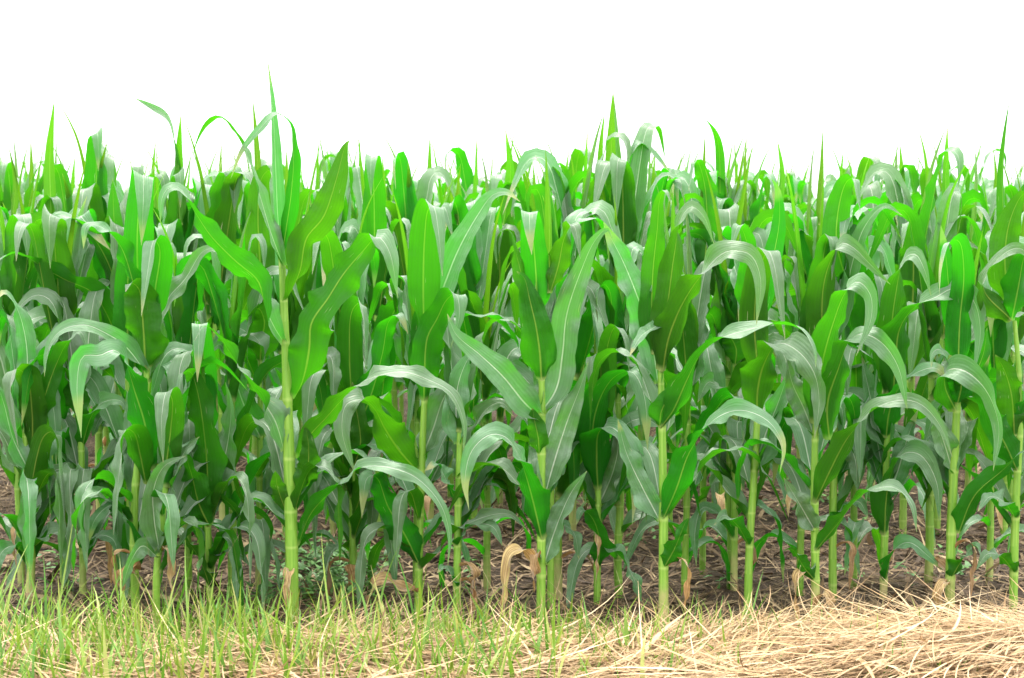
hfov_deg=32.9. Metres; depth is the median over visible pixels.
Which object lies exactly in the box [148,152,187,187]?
maize plant
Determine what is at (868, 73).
sky
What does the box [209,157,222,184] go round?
maize plant
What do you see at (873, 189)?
maize plant
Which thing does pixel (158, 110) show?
maize plant
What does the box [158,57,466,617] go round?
maize plant
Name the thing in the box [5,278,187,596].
maize plant
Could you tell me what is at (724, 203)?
maize plant
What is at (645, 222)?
maize plant
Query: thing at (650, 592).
fallen leaves
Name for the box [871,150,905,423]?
maize plant
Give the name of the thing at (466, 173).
maize plant
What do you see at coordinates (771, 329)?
maize plant
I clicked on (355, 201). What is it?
maize plant
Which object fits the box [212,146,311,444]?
maize plant
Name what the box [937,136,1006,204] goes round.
maize plant
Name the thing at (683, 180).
maize plant
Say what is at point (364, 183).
maize plant
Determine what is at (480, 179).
maize plant
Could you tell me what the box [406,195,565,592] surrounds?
maize plant
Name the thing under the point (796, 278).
maize plant
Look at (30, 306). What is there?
maize plant
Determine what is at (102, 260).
maize plant
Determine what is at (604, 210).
maize plant
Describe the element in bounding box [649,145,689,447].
maize plant
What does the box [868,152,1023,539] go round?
maize plant
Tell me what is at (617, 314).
maize plant
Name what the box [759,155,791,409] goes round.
maize plant
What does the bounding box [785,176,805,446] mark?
maize plant
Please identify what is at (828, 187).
maize plant
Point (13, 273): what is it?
maize plant
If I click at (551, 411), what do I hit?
maize plant
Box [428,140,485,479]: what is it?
maize plant
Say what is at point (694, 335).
maize plant
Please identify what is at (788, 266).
maize plant
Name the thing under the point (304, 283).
maize plant
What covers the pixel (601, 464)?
maize plant
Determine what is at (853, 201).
maize plant
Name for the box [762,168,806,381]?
maize plant
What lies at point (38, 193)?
maize plant
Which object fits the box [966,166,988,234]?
maize plant
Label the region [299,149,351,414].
maize plant
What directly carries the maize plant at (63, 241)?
on the ground at (654, 546)
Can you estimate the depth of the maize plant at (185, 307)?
5.39 m
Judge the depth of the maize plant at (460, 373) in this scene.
5.14 m
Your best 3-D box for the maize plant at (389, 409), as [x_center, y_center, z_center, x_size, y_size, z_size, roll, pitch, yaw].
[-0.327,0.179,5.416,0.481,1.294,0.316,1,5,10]
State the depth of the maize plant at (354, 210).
7.48 m
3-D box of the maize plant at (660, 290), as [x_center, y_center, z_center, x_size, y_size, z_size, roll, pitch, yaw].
[0.531,0.222,5.013,0.613,1.304,0.494,0,5,0]
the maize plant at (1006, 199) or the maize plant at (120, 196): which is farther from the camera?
the maize plant at (1006, 199)
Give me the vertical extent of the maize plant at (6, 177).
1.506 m
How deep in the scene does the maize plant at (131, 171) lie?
9.59 m
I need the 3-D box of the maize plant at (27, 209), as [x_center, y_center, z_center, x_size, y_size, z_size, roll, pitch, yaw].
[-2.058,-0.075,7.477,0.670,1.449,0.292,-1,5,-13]
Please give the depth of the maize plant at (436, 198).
8.92 m
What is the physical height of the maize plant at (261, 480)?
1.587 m
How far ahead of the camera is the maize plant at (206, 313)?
6.91 m
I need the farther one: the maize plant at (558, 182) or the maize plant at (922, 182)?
the maize plant at (922, 182)
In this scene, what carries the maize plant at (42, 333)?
on the ground at (654, 546)
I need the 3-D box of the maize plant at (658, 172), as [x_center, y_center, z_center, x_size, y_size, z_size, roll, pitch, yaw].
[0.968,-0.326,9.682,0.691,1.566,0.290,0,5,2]
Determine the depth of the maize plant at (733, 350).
5.42 m
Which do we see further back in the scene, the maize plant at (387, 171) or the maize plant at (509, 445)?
the maize plant at (387, 171)
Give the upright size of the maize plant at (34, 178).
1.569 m
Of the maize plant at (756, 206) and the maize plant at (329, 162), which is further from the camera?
the maize plant at (329, 162)
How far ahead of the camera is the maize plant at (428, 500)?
6.25 m
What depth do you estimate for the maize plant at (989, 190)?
10.22 m
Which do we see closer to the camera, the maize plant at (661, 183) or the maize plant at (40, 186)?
the maize plant at (661, 183)
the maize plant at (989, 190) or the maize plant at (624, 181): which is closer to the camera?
the maize plant at (624, 181)
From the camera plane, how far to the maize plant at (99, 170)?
6.30 m
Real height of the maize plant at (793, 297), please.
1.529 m
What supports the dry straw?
on the ground at (654, 546)
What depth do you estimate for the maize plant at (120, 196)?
6.23 m
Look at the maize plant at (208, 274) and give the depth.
5.29 m
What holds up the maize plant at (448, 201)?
on the ground at (654, 546)
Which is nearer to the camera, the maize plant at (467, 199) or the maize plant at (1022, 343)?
the maize plant at (1022, 343)
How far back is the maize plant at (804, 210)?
8.94 m
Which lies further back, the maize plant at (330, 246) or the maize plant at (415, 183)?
the maize plant at (415, 183)
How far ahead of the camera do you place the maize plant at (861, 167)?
8.17 m
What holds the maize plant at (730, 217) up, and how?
on the ground at (654, 546)
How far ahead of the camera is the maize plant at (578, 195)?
6.87 m
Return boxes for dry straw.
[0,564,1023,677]
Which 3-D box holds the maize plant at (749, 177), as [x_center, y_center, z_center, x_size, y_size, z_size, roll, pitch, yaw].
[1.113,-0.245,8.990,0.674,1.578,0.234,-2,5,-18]
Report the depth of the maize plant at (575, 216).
5.24 m
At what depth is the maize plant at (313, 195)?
7.53 m
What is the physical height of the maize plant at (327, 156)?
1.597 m
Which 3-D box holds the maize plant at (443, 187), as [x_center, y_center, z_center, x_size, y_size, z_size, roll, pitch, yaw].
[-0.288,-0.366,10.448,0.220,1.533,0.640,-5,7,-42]
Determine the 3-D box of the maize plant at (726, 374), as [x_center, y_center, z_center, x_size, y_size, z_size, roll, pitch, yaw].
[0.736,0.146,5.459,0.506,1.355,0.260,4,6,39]
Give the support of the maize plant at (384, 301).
on the ground at (654, 546)
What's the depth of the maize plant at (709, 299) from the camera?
7.72 m
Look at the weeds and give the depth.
5.59 m
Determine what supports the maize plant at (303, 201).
on the ground at (654, 546)
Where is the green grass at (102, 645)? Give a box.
[0,510,1021,677]
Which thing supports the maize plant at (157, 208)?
on the ground at (654, 546)
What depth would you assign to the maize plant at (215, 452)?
5.06 m
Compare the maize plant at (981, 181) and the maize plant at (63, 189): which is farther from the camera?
the maize plant at (981, 181)
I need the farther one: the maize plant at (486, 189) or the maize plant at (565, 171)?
the maize plant at (486, 189)
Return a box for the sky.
[0,0,1023,208]
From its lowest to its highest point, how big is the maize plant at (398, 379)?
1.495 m
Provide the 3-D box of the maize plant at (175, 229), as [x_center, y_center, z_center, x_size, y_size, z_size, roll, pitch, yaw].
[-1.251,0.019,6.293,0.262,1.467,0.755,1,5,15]
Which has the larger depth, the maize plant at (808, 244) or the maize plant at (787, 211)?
the maize plant at (787, 211)
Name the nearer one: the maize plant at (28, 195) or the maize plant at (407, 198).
the maize plant at (407, 198)
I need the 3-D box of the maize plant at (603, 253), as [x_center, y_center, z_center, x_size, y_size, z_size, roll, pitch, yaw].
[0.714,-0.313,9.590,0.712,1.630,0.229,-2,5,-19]
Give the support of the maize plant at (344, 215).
on the ground at (654, 546)
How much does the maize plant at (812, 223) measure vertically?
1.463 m
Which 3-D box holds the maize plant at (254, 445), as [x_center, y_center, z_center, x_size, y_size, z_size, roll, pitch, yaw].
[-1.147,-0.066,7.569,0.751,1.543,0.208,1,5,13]
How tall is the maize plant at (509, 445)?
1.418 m
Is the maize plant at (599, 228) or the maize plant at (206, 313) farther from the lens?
the maize plant at (599, 228)
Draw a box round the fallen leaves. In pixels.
[0,457,1023,631]
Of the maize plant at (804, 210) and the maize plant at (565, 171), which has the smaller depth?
the maize plant at (565, 171)
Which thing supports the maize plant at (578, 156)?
on the ground at (654, 546)
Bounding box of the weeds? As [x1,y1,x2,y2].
[37,474,997,608]
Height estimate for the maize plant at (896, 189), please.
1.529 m
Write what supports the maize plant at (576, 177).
on the ground at (654, 546)
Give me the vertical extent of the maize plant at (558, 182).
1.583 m
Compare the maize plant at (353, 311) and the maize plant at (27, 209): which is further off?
the maize plant at (27, 209)
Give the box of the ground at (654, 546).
[0,374,1023,677]
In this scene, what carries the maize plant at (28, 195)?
on the ground at (654, 546)
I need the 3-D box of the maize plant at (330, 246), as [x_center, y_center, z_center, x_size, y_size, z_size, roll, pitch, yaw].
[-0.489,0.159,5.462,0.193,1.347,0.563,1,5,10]
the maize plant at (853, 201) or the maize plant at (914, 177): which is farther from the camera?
the maize plant at (853, 201)
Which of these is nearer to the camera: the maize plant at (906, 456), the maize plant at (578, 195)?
the maize plant at (906, 456)
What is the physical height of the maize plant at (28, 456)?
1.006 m
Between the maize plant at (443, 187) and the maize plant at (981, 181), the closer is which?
the maize plant at (443, 187)
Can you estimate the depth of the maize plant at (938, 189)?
9.70 m
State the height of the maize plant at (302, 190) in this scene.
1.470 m
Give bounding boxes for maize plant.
[0,140,55,305]
[0,157,41,305]
[0,178,23,206]
[0,179,153,587]
[0,206,112,585]
[0,290,125,605]
[1,131,65,463]
[2,157,74,459]
[4,162,94,592]
[4,219,40,327]
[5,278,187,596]
[6,145,40,477]
[13,134,43,209]
[18,134,102,437]
[21,165,41,191]
[23,168,43,181]
[27,97,141,527]
[36,149,121,466]
[43,169,216,621]
[86,173,186,599]
[89,98,247,463]
[97,141,199,537]
[102,138,143,180]
[102,150,126,454]
[102,153,168,391]
[117,157,160,194]
[122,211,326,602]
[122,350,251,623]
[141,322,312,621]
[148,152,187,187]
[151,140,230,464]
[153,209,269,592]
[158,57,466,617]
[162,156,256,456]
[174,115,280,520]
[187,160,190,189]
[193,140,221,337]
[196,148,228,369]
[197,103,329,604]
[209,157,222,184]
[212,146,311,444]
[213,162,366,540]
[214,152,398,571]
[225,153,273,438]
[226,149,298,455]
[242,143,264,386]
[249,136,322,469]
[267,295,431,599]
[271,139,414,479]
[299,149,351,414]
[300,182,317,416]
[301,169,302,426]
[302,179,391,600]
[304,136,355,478]
[304,173,349,538]
[319,140,394,205]
[321,137,337,182]
[333,188,536,614]
[336,131,410,536]
[349,155,406,365]
[351,160,356,218]
[362,190,401,457]
[367,128,481,432]
[368,190,481,586]
[369,134,520,500]
[384,153,405,385]
[386,241,403,409]
[387,157,457,397]
[390,177,394,395]
[396,157,422,422]
[398,165,460,534]
[405,169,426,387]
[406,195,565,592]
[424,157,439,202]
[425,314,550,617]
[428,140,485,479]
[442,153,461,196]
[444,128,521,425]
[445,155,520,530]
[447,147,611,625]
[455,155,647,599]
[458,149,521,440]
[461,129,629,519]
[468,208,632,610]
[478,151,522,415]
[480,130,516,508]
[480,150,498,187]
[502,110,632,540]
[505,140,541,433]
[506,162,539,452]
[507,126,609,506]
[511,137,594,486]
[515,323,704,606]
[520,147,598,376]
[540,128,604,265]
[553,142,604,249]
[554,140,675,538]
[566,197,700,608]
[576,178,664,439]
[580,93,665,537]
[588,190,816,627]
[599,142,660,259]
[599,237,605,260]
[610,190,744,595]
[626,155,709,461]
[637,179,855,617]
[644,184,694,536]
[649,138,775,574]
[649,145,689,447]
[651,132,791,503]
[651,158,709,504]
[652,222,793,590]
[653,156,709,437]
[656,141,711,193]
[675,173,805,588]
[684,138,807,507]
[689,141,757,199]
[705,119,745,514]
[706,140,753,540]
[719,165,877,596]
[726,138,792,320]
[735,272,951,621]
[741,138,759,193]
[755,180,814,379]
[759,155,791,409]
[762,166,789,382]
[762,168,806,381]
[763,155,796,208]
[765,127,840,517]
[778,138,828,458]
[784,156,811,204]
[785,148,894,373]
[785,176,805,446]
[797,168,814,203]
[800,162,850,216]
[800,174,936,601]
[809,159,852,499]
[824,164,852,183]
[825,135,890,276]
[838,159,1023,587]
[840,142,904,485]
[840,216,894,588]
[844,246,985,598]
[845,156,870,475]
[855,124,963,547]
[867,126,981,503]
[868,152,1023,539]
[869,227,1023,615]
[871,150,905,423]
[874,140,918,423]
[890,98,1023,616]
[893,147,982,458]
[912,150,939,390]
[919,133,993,428]
[936,149,982,194]
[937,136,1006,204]
[937,184,1023,585]
[938,173,990,187]
[944,147,995,488]
[963,156,1023,516]
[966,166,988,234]
[971,212,1023,542]
[973,165,1023,248]
[976,161,993,222]
[984,164,1022,209]
[989,143,1023,498]
[994,176,1012,223]
[1007,344,1023,552]
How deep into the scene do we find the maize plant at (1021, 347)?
5.64 m
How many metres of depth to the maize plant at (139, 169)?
7.72 m
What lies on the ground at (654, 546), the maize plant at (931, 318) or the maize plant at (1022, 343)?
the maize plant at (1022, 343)
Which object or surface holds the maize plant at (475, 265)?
on the ground at (654, 546)
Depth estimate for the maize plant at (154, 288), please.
5.03 m
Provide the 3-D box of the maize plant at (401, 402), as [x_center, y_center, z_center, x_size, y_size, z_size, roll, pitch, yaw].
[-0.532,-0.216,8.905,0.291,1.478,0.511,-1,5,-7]
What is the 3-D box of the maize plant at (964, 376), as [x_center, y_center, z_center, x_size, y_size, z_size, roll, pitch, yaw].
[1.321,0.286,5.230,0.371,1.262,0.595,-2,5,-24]
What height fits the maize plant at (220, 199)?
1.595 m
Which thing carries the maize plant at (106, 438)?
on the ground at (654, 546)
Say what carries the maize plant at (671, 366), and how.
on the ground at (654, 546)
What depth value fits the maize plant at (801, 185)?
9.68 m
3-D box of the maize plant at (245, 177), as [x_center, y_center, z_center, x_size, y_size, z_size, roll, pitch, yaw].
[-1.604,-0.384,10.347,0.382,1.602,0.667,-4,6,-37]
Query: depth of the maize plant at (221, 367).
8.93 m
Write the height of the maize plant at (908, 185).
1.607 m
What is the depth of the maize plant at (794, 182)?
11.16 m
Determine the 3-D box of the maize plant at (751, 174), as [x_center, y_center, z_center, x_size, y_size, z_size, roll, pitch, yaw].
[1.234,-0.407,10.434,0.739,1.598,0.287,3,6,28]
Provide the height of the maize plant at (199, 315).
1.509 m
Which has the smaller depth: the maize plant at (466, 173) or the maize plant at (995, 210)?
the maize plant at (466, 173)
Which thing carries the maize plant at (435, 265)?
on the ground at (654, 546)
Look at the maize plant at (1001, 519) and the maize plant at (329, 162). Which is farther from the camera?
the maize plant at (329, 162)
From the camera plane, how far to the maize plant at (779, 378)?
10.61 m
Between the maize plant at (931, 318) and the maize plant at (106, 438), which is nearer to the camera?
the maize plant at (931, 318)
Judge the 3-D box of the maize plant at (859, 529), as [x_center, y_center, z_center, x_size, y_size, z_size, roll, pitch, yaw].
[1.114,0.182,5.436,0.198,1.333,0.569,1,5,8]
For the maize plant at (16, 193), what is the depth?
7.01 m
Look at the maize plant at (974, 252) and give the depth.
7.00 m
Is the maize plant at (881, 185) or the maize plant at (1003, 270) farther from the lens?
the maize plant at (881, 185)
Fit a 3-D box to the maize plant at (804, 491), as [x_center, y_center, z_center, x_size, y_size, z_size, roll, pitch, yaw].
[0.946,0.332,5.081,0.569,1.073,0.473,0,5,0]
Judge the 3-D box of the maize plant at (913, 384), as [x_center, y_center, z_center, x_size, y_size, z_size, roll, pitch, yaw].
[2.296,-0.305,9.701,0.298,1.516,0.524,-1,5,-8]
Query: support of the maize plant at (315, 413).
on the ground at (654, 546)
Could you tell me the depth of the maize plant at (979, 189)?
8.19 m
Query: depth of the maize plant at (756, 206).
6.84 m
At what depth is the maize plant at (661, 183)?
6.82 m
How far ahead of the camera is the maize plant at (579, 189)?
7.55 m
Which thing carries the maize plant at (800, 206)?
on the ground at (654, 546)
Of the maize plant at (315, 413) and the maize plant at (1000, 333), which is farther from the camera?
the maize plant at (315, 413)
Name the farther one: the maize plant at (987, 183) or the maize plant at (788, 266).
the maize plant at (987, 183)
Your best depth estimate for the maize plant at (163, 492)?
4.95 m
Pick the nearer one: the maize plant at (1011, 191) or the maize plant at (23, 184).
the maize plant at (1011, 191)
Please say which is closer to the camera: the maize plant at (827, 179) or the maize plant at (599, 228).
the maize plant at (599, 228)
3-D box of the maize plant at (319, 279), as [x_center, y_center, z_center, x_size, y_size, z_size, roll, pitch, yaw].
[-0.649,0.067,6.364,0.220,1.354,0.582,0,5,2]
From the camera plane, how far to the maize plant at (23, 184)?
9.65 m
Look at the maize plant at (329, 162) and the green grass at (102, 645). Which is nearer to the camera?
the green grass at (102, 645)
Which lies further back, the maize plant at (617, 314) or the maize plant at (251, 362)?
the maize plant at (251, 362)
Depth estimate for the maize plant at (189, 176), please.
9.53 m
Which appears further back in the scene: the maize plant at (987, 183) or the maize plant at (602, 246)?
the maize plant at (987, 183)
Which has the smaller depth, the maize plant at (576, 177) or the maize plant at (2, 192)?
the maize plant at (576, 177)
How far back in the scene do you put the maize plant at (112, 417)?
5.39 m
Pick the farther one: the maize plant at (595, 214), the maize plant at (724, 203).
the maize plant at (595, 214)
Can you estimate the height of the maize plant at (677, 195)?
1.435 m
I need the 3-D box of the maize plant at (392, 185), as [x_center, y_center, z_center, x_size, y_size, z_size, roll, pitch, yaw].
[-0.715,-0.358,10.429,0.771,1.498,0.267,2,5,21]
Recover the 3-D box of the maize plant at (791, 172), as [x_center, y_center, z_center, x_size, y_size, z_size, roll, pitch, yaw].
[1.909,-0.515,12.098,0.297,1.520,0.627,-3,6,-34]
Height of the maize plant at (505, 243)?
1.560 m
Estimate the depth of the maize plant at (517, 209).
8.13 m
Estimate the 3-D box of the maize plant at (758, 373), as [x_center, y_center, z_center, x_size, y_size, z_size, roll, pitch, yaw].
[0.735,0.189,5.216,0.633,1.336,0.432,4,7,40]
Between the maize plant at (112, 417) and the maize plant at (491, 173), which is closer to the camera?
the maize plant at (112, 417)

